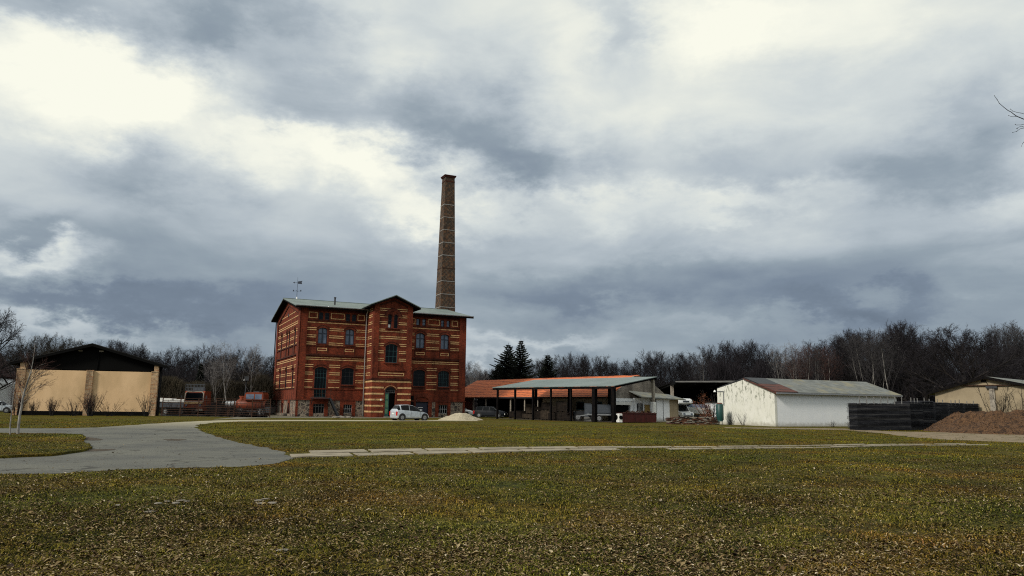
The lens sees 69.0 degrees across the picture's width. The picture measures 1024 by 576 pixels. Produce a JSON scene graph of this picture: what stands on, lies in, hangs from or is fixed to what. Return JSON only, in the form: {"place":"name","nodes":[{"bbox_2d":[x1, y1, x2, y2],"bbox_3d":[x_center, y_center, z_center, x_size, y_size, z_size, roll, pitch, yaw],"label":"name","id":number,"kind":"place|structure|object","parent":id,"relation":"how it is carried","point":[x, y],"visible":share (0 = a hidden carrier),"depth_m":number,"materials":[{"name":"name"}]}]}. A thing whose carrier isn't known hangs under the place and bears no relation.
{"place":"outdoors","nodes":[
{"label":"outdoors","id":0,"kind":"place"},
{"bbox_2d":[0,358,15,404],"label":"white house","id":1,"kind":"structure","parent":0,"point":[4,393],"depth_m":108.28,"materials":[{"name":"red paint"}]},
{"bbox_2d":[0,433,92,457],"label":"grass island","id":2,"kind":"structure","parent":0,"point":[37,454],"depth_m":25.11,"materials":[{"name":"plant"}]},
{"bbox_2d":[7,337,57,433],"bbox_3d":[-22.046,4.293,34.238,2.695,4.914,1.179,1,-9,0],"label":"young birch","id":3,"kind":"object","parent":2,"relation":"on","point":[22,399],"visible":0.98,"depth_m":34.27,"materials":[{"name":"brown plant"}]},
{"bbox_2d":[160,413,258,416],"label":"yard soil","id":4,"kind":"structure","parent":0,"point":[210,416],"depth_m":87.21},
{"bbox_2d":[150,348,189,377],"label":"bare tree","id":5,"kind":"object","parent":4,"relation":"on","point":[167,353],"visible":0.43,"depth_m":123.38,"materials":[{"name":"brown plant"}]},
{"bbox_2d":[160,398,183,414],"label":"white flatbed trailer","id":6,"kind":"object","parent":4,"relation":"on","point":[168,405],"visible":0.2,"depth_m":91.89,"materials":[{"name":"paint"}]},
{"bbox_2d":[163,346,203,374],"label":"bare tree","id":7,"kind":"object","parent":4,"relation":"on","point":[180,350],"visible":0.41,"depth_m":126.48,"materials":[{"name":"brown plant"}]},
{"bbox_2d":[164,347,220,380],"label":"bare tree","id":8,"kind":"object","parent":4,"relation":"on","point":[193,359],"visible":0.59,"depth_m":121.46,"materials":[{"name":"brown plant"}]},
{"bbox_2d":[181,345,219,377],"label":"bare tree","id":9,"kind":"object","parent":4,"relation":"on","point":[203,346],"visible":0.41,"depth_m":126.41,"materials":[{"name":"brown plant"}]},
{"bbox_2d":[181,384,221,413],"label":"orange cab truck","id":10,"kind":"object","parent":4,"relation":"on","point":[199,392],"visible":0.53,"depth_m":89.64,"materials":[{"name":"paint"}]},
{"bbox_2d":[193,357,235,410],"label":"birch tree","id":11,"kind":"object","parent":4,"relation":"on","point":[216,371],"visible":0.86,"depth_m":97.03,"materials":[{"name":"white plant"}]},
{"bbox_2d":[205,342,239,399],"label":"birch tree","id":12,"kind":"object","parent":4,"relation":"on","point":[220,353],"visible":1,"depth_m":95.09,"materials":[{"name":"white plant"}]},
{"bbox_2d":[202,347,265,381],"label":"bare tree","id":13,"kind":"object","parent":4,"relation":"on","point":[233,361],"visible":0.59,"depth_m":117.63,"materials":[{"name":"brown plant"}]},
{"bbox_2d":[232,348,271,381],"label":"bare tree","id":14,"kind":"object","parent":4,"relation":"on","point":[239,367],"visible":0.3,"depth_m":121.64,"materials":[{"name":"brown plant"}]},
{"bbox_2d":[234,346,270,414],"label":"birch tree","id":15,"kind":"object","parent":4,"relation":"on","point":[253,356],"visible":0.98,"depth_m":96.97,"materials":[{"name":"white plant"}]},
{"bbox_2d":[249,354,274,379],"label":"bare tree","id":16,"kind":"object","parent":4,"relation":"on","point":[266,366],"visible":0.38,"depth_m":117.27,"materials":[{"name":"brown plant"}]},
{"bbox_2d":[0,420,476,473],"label":"road","id":17,"kind":"structure","parent":0,"point":[207,450],"depth_m":23.92,"materials":[{"name":"asphalt"}]},
{"bbox_2d":[389,405,428,420],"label":"silver hatchback","id":18,"kind":"object","parent":17,"relation":"on","point":[401,412],"visible":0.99,"depth_m":75.14,"materials":[{"name":"paint"}]},
{"bbox_2d":[222,414,494,418],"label":"yard","id":19,"kind":"structure","parent":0,"point":[273,416],"depth_m":85.79,"materials":[{"name":"gravel"}]},
{"bbox_2d":[236,391,275,415],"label":"orange tank truck","id":20,"kind":"object","parent":19,"relation":"on","point":[247,397],"visible":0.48,"depth_m":91.06,"materials":[{"name":"paint"}]},
{"bbox_2d":[474,343,528,406],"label":"spruce tree","id":21,"kind":"object","parent":19,"relation":"on","point":[506,358],"visible":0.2,"depth_m":117.08,"materials":[{"name":"green plant"}]},
{"bbox_2d":[503,341,539,378],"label":"spruce tree","id":22,"kind":"object","parent":19,"relation":"on","point":[520,368],"visible":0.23,"depth_m":115.12,"materials":[{"name":"green plant"}]},
{"bbox_2d":[537,355,559,377],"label":"spruce tree","id":23,"kind":"object","parent":19,"relation":"on","point":[545,371],"visible":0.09,"depth_m":121.11,"materials":[{"name":"green plant"}]},
{"bbox_2d":[465,375,663,420],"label":"tiled barn","id":24,"kind":"structure","parent":19,"relation":"on","point":[480,389],"depth_m":99.18,"materials":[{"name":"orange clay tile"},{"name":"grey weathered wood"},{"name":"black iron"}]},
{"bbox_2d":[553,356,590,377],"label":"bare tree","id":25,"kind":"object","parent":19,"relation":"on","point":[568,369],"visible":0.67,"depth_m":145.18,"materials":[{"name":"brown plant"}]},
{"bbox_2d":[574,353,601,376],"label":"bare tree","id":26,"kind":"object","parent":19,"relation":"on","point":[583,360],"visible":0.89,"depth_m":147.63,"materials":[{"name":"brown plant"}]},
{"bbox_2d":[575,354,623,376],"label":"bare tree","id":27,"kind":"object","parent":19,"relation":"on","point":[597,362],"visible":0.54,"depth_m":148.84,"materials":[{"name":"brown plant"}]},
{"bbox_2d":[0,412,1023,575],"bbox_3d":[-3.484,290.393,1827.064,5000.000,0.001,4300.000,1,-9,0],"label":"ground","id":28,"kind":"structure","parent":0,"point":[485,421],"depth_m":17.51,"materials":[{"name":"green plant"}]},
{"bbox_2d":[0,307,30,389],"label":"bare tree","id":29,"kind":"object","parent":28,"relation":"on","point":[11,333],"visible":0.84,"depth_m":98.97,"materials":[{"name":"black plant"}]},
{"bbox_2d":[4,390,30,414],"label":"bare shrub","id":30,"kind":"object","parent":28,"relation":"on","point":[18,405],"visible":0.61,"depth_m":77.33,"materials":[{"name":"brown plant"}]},
{"bbox_2d":[0,335,47,383],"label":"bare tree","id":31,"kind":"object","parent":28,"relation":"on","point":[32,343],"visible":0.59,"depth_m":105.32,"materials":[{"name":"brown plant"}]},
{"bbox_2d":[11,334,71,379],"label":"bare tree","id":32,"kind":"object","parent":28,"relation":"on","point":[48,346],"visible":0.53,"depth_m":106.83,"materials":[{"name":"brown plant"}]},
{"bbox_2d":[10,343,169,415],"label":"tan shed","id":33,"kind":"structure","parent":28,"relation":"on","point":[119,376],"depth_m":82.39,"materials":[{"name":"paint"}]},
{"bbox_2d":[79,389,107,415],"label":"bare shrub","id":34,"kind":"object","parent":28,"relation":"on","point":[90,409],"visible":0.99,"depth_m":78.52,"materials":[{"name":"brown plant"}]},
{"bbox_2d":[12,362,273,394],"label":"undergrowth","id":35,"kind":"object","parent":28,"relation":"on","point":[191,374],"depth_m":118.65,"materials":[{"name":"plant"}]},
{"bbox_2d":[161,397,270,416],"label":"rail fence","id":36,"kind":"object","parent":28,"relation":"on","point":[198,407],"visible":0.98,"depth_m":82.50,"materials":[{"name":"wood"}]},
{"bbox_2d":[159,374,275,413],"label":"undergrowth","id":37,"kind":"object","parent":28,"relation":"on","point":[173,387],"visible":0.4,"depth_m":99.58,"materials":[{"name":"plant"}]},
{"bbox_2d":[271,295,473,416],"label":"brick factory","id":38,"kind":"structure","parent":28,"relation":"on","point":[381,358],"depth_m":93.75,"materials":[{"name":"brick"}]},
{"bbox_2d":[314,367,326,396],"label":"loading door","id":39,"kind":"structure","parent":38,"relation":"in","point":[320,372],"depth_m":91.83,"materials":[{"name":"green glass"}]},
{"bbox_2d":[318,328,326,343],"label":"window","id":40,"kind":"structure","parent":38,"relation":"in","point":[322,332],"depth_m":92.67,"materials":[{"name":"grey glass"}]},
{"bbox_2d":[341,368,353,384],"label":"window","id":41,"kind":"structure","parent":38,"relation":"in","point":[347,373],"depth_m":93.37,"materials":[{"name":"black glass"}]},
{"bbox_2d":[345,329,353,344],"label":"window","id":42,"kind":"structure","parent":38,"relation":"in","point":[349,336],"depth_m":94.15,"materials":[{"name":"grey glass"}]},
{"bbox_2d":[385,344,396,362],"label":"window","id":43,"kind":"structure","parent":38,"relation":"in","point":[391,349],"depth_m":93.12,"materials":[{"name":"black glass"}]},
{"bbox_2d":[413,370,424,385],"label":"window","id":44,"kind":"structure","parent":38,"relation":"in","point":[418,375],"depth_m":97.45,"materials":[{"name":"black glass"}]},
{"bbox_2d":[438,371,448,386],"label":"window","id":45,"kind":"structure","parent":38,"relation":"in","point":[443,376],"depth_m":98.91,"materials":[{"name":"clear glass"}]},
{"bbox_2d":[435,174,455,311],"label":"factory chimney","id":46,"kind":"object","parent":28,"relation":"on","point":[445,290],"visible":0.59,"depth_m":118.61,"materials":[{"name":"brick"}]},
{"bbox_2d":[438,413,481,419],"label":"sand heap","id":47,"kind":"object","parent":28,"relation":"on","point":[460,416],"visible":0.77,"depth_m":80.85,"materials":[{"name":"sand"}]},
{"bbox_2d":[473,407,507,417],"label":"dark estate car","id":48,"kind":"object","parent":28,"relation":"on","point":[478,412],"visible":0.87,"depth_m":99.01,"materials":[{"name":"blue paint"}]},
{"bbox_2d":[0,420,1023,575],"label":"fallen leaves","id":49,"kind":"object","parent":28,"relation":"on","point":[249,549],"visible":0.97,"depth_m":9.27,"materials":[{"name":"brown plant"}]},
{"bbox_2d":[492,377,656,422],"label":"open carport","id":50,"kind":"object","parent":28,"relation":"on","point":[611,385],"visible":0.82,"depth_m":84.07,"materials":[{"name":"tin"},{"name":"dark wood"}]},
{"bbox_2d":[616,410,656,421],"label":"red steel tank","id":51,"kind":"object","parent":28,"relation":"on","point":[637,416],"visible":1,"depth_m":77.39,"materials":[{"name":"metal"}]},
{"bbox_2d":[614,348,676,386],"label":"bare tree","id":52,"kind":"object","parent":28,"relation":"on","point":[647,369],"visible":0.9,"depth_m":144.87,"materials":[{"name":"brown plant"}]},
{"bbox_2d":[611,391,685,421],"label":"garage annex","id":53,"kind":"object","parent":28,"relation":"on","point":[666,405],"visible":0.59,"depth_m":89.75,"materials":[{"name":"white paint"}]},
{"bbox_2d":[656,399,669,420],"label":"garage door","id":54,"kind":"structure","parent":53,"relation":"in","point":[661,404],"depth_m":90.17,"materials":[{"name":"metal"}]},
{"bbox_2d":[628,350,687,385],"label":"bare tree","id":55,"kind":"object","parent":28,"relation":"on","point":[659,366],"visible":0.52,"depth_m":148.55,"materials":[{"name":"brown plant"}]},
{"bbox_2d":[648,354,705,385],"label":"bare tree","id":56,"kind":"object","parent":28,"relation":"on","point":[674,366],"visible":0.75,"depth_m":146.52,"materials":[{"name":"brown plant"}]},
{"bbox_2d":[678,398,693,418],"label":"motorhome","id":57,"kind":"object","parent":28,"relation":"on","point":[683,410],"visible":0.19,"depth_m":94.60,"materials":[{"name":"white paint"}]},
{"bbox_2d":[665,352,709,380],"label":"bare tree","id":58,"kind":"object","parent":28,"relation":"on","point":[684,363],"visible":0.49,"depth_m":145.27,"materials":[{"name":"brown plant"}]},
{"bbox_2d":[665,417,718,424],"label":"brick pile","id":59,"kind":"object","parent":28,"relation":"on","point":[695,420],"visible":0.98,"depth_m":72.87,"materials":[{"name":"brick"}]},
{"bbox_2d":[657,381,732,416],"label":"open hall","id":60,"kind":"structure","parent":28,"relation":"on","point":[692,390],"depth_m":109.41,"materials":[{"name":"concrete"}]},
{"bbox_2d":[687,404,712,416],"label":"white boat","id":61,"kind":"object","parent":28,"relation":"on","point":[694,410],"visible":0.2,"depth_m":96.96,"materials":[{"name":"paint"}]},
{"bbox_2d":[690,392,715,420],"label":"russet shrub","id":62,"kind":"object","parent":28,"relation":"on","point":[709,413],"visible":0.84,"depth_m":81.26,"materials":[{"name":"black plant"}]},
{"bbox_2d":[678,345,743,380],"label":"bare tree","id":63,"kind":"object","parent":28,"relation":"on","point":[708,356],"visible":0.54,"depth_m":137.05,"materials":[{"name":"brown plant"}]},
{"bbox_2d":[716,403,723,424],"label":"green tank","id":64,"kind":"object","parent":28,"relation":"on","point":[719,412],"visible":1,"depth_m":73.11,"materials":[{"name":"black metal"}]},
{"bbox_2d":[711,340,746,369],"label":"bare tree","id":65,"kind":"object","parent":28,"relation":"on","point":[726,350],"visible":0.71,"depth_m":134.16,"materials":[{"name":"brown plant"}]},
{"bbox_2d":[732,339,773,370],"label":"bare tree","id":66,"kind":"object","parent":28,"relation":"on","point":[750,349],"visible":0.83,"depth_m":130.84,"materials":[{"name":"brown plant"}]},
{"bbox_2d":[735,342,793,376],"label":"bare tree","id":67,"kind":"object","parent":28,"relation":"on","point":[763,349],"visible":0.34,"depth_m":133.89,"materials":[{"name":"brown plant"}]},
{"bbox_2d":[746,351,795,378],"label":"bare tree","id":68,"kind":"object","parent":28,"relation":"on","point":[765,360],"visible":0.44,"depth_m":127.46,"materials":[{"name":"brown plant"}]},
{"bbox_2d":[766,343,810,378],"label":"birch tree","id":69,"kind":"object","parent":28,"relation":"on","point":[785,361],"visible":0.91,"depth_m":118.05,"materials":[{"name":"white plant"}]},
{"bbox_2d":[776,343,826,379],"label":"birch tree","id":70,"kind":"object","parent":28,"relation":"on","point":[805,360],"visible":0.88,"depth_m":115.73,"materials":[{"name":"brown plant"}]},
{"bbox_2d":[717,377,902,425],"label":"white shed","id":71,"kind":"structure","parent":28,"relation":"on","point":[775,402],"depth_m":72.23,"materials":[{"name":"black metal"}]},
{"bbox_2d":[793,344,835,379],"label":"birch tree","id":72,"kind":"object","parent":28,"relation":"on","point":[815,364],"visible":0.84,"depth_m":113.02,"materials":[{"name":"brown plant"}]},
{"bbox_2d":[785,339,857,380],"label":"bare tree","id":73,"kind":"object","parent":28,"relation":"on","point":[816,347],"visible":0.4,"depth_m":125.21,"materials":[{"name":"brown plant"}]},
{"bbox_2d":[803,341,849,380],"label":"birch tree","id":74,"kind":"object","parent":28,"relation":"on","point":[828,366],"visible":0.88,"depth_m":112.35,"materials":[{"name":"brown plant"}]},
{"bbox_2d":[818,336,855,380],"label":"bare tree","id":75,"kind":"object","parent":28,"relation":"on","point":[837,356],"visible":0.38,"depth_m":122.06,"materials":[{"name":"brown plant"}]},
{"bbox_2d":[806,338,869,381],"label":"bare tree","id":76,"kind":"object","parent":28,"relation":"on","point":[838,360],"visible":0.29,"depth_m":121.76,"materials":[{"name":"brown plant"}]},
{"bbox_2d":[827,329,868,381],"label":"bare tree","id":77,"kind":"object","parent":28,"relation":"on","point":[847,355],"visible":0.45,"depth_m":117.80,"materials":[{"name":"brown plant"}]},
{"bbox_2d":[829,327,880,381],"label":"bare tree","id":78,"kind":"object","parent":28,"relation":"on","point":[853,349],"visible":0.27,"depth_m":120.54,"materials":[{"name":"brown plant"}]},
{"bbox_2d":[703,357,1023,401],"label":"undergrowth","id":79,"kind":"object","parent":28,"relation":"on","point":[720,370],"visible":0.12,"depth_m":122.60,"materials":[{"name":"plant"}]},
{"bbox_2d":[834,330,897,383],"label":"birch tree","id":80,"kind":"object","parent":28,"relation":"on","point":[854,348],"visible":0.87,"depth_m":107.20,"materials":[{"name":"white plant"}]},
{"bbox_2d":[822,329,914,387],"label":"bare tree","id":81,"kind":"object","parent":28,"relation":"on","point":[867,361],"visible":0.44,"depth_m":115.47,"materials":[{"name":"brown plant"}]},
{"bbox_2d":[849,338,899,388],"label":"birch tree","id":82,"kind":"object","parent":28,"relation":"on","point":[876,369],"visible":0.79,"depth_m":105.34,"materials":[{"name":"white plant"}]},
{"bbox_2d":[847,396,911,430],"bbox_3d":[29.840,10.197,60.654,4.673,2.705,1.453,2,-9,-6],"label":"board stack","id":83,"kind":"object","parent":28,"relation":"on","point":[879,416],"visible":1,"depth_m":60.09,"materials":[{"name":"wood"}]},
{"bbox_2d":[857,329,905,390],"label":"birch tree","id":84,"kind":"object","parent":28,"relation":"on","point":[877,348],"visible":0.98,"depth_m":103.80,"materials":[{"name":"white plant"}]},
{"bbox_2d":[858,320,927,390],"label":"bare tree","id":85,"kind":"object","parent":28,"relation":"on","point":[903,327],"visible":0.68,"depth_m":112.56,"materials":[{"name":"brown plant"}]},
{"bbox_2d":[877,319,923,400],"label":"bare tree","id":86,"kind":"object","parent":28,"relation":"on","point":[903,342],"visible":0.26,"depth_m":117.83,"materials":[{"name":"brown plant"}]},
{"bbox_2d":[893,398,923,429],"bbox_3d":[33.128,10.512,62.262,1.939,2.662,1.457,6,-11,-32],"label":"board stack","id":87,"kind":"object","parent":28,"relation":"on","point":[916,419],"visible":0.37,"depth_m":61.80,"materials":[{"name":"wood"}]},
{"bbox_2d":[877,338,957,400],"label":"oak tree","id":88,"kind":"object","parent":28,"relation":"on","point":[905,373],"visible":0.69,"depth_m":103.60,"materials":[{"name":"black plant"}]},
{"bbox_2d":[873,324,969,400],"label":"bare tree","id":89,"kind":"object","parent":28,"relation":"on","point":[912,330],"visible":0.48,"depth_m":111.12,"materials":[{"name":"brown plant"}]},
{"bbox_2d":[909,398,936,428],"bbox_3d":[34.748,10.682,63.255,1.973,2.676,1.455,6,-10,-31],"label":"board stack","id":90,"kind":"object","parent":28,"relation":"on","point":[927,416],"visible":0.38,"depth_m":62.77,"materials":[{"name":"wood"}]},
{"bbox_2d":[933,399,948,421],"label":"board stack","id":91,"kind":"object","parent":28,"relation":"on","point":[941,410],"visible":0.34,"depth_m":65.28,"materials":[{"name":"wood"}]},
{"bbox_2d":[948,400,963,414],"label":"board stack","id":92,"kind":"object","parent":28,"relation":"on","point":[955,407],"visible":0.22,"depth_m":68.35,"materials":[{"name":"wood"}]},
{"bbox_2d":[894,324,1023,398],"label":"oak tree","id":93,"kind":"object","parent":28,"relation":"on","point":[964,346],"visible":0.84,"depth_m":95.65,"materials":[{"name":"black plant"}]},
{"bbox_2d":[918,409,1023,434],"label":"mulch heap","id":94,"kind":"object","parent":28,"relation":"on","point":[994,422],"visible":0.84,"depth_m":55.05,"materials":[{"name":"wood"}]},
{"bbox_2d":[963,401,979,412],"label":"board stack","id":95,"kind":"object","parent":28,"relation":"on","point":[967,407],"visible":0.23,"depth_m":71.34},
{"bbox_2d":[924,376,1023,412],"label":"ochre shed","id":96,"kind":"structure","parent":28,"relation":"on","point":[964,392],"depth_m":71.99,"materials":[{"name":"paint"}]},
{"bbox_2d":[954,335,1023,377],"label":"bare tree","id":97,"kind":"object","parent":28,"relation":"on","point":[992,356],"visible":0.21,"depth_m":121.26,"materials":[{"name":"brown plant"}]},
{"bbox_2d":[957,346,1023,378],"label":"bare tree","id":98,"kind":"object","parent":28,"relation":"on","point":[989,362],"visible":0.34,"depth_m":110.00,"materials":[{"name":"brown plant"}]},
{"bbox_2d":[975,379,1017,411],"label":"sapling","id":99,"kind":"object","parent":28,"relation":"on","point":[1007,387],"visible":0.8,"depth_m":67.20,"materials":[{"name":"brown plant"}]},
{"bbox_2d":[975,344,1023,379],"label":"bare tree","id":100,"kind":"object","parent":28,"relation":"on","point":[1020,360],"visible":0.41,"depth_m":111.59,"materials":[{"name":"brown plant"}]},
{"bbox_2d":[979,324,1021,368],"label":"bare tree","id":101,"kind":"object","parent":28,"relation":"on","point":[996,333],"visible":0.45,"depth_m":128.06,"materials":[{"name":"plant"}]},
{"bbox_2d":[991,319,1023,375],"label":"bare tree","id":102,"kind":"object","parent":28,"relation":"on","point":[1012,328],"visible":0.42,"depth_m":125.64,"materials":[{"name":"plant"}]},
{"bbox_2d":[1004,326,1023,372],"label":"bare tree","id":103,"kind":"object","parent":28,"relation":"on","point":[1011,337],"visible":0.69,"depth_m":122.50,"materials":[{"name":"plant"}]},
{"bbox_2d":[0,0,1023,381],"label":"sky","id":104,"kind":"structure","parent":0,"point":[673,177],"materials":[{"name":"grey"}]},
{"bbox_2d":[488,418,629,422],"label":"yard floor","id":105,"kind":"structure","parent":0,"point":[557,420],"depth_m":86.25,"materials":[{"name":"soil"}]},
{"bbox_2d":[578,404,610,421],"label":"grey trailer","id":106,"kind":"object","parent":105,"relation":"on","point":[603,409],"visible":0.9,"depth_m":81.40,"materials":[{"name":"metal"}]},
{"bbox_2d":[290,443,987,457],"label":"slab path","id":107,"kind":"structure","parent":0,"point":[339,453],"depth_m":27.21,"materials":[{"name":"concrete"}]},
{"bbox_2d":[726,427,1023,441],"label":"dirt track","id":108,"kind":"structure","parent":0,"point":[973,437],"depth_m":49.58,"materials":[{"name":"soil"}]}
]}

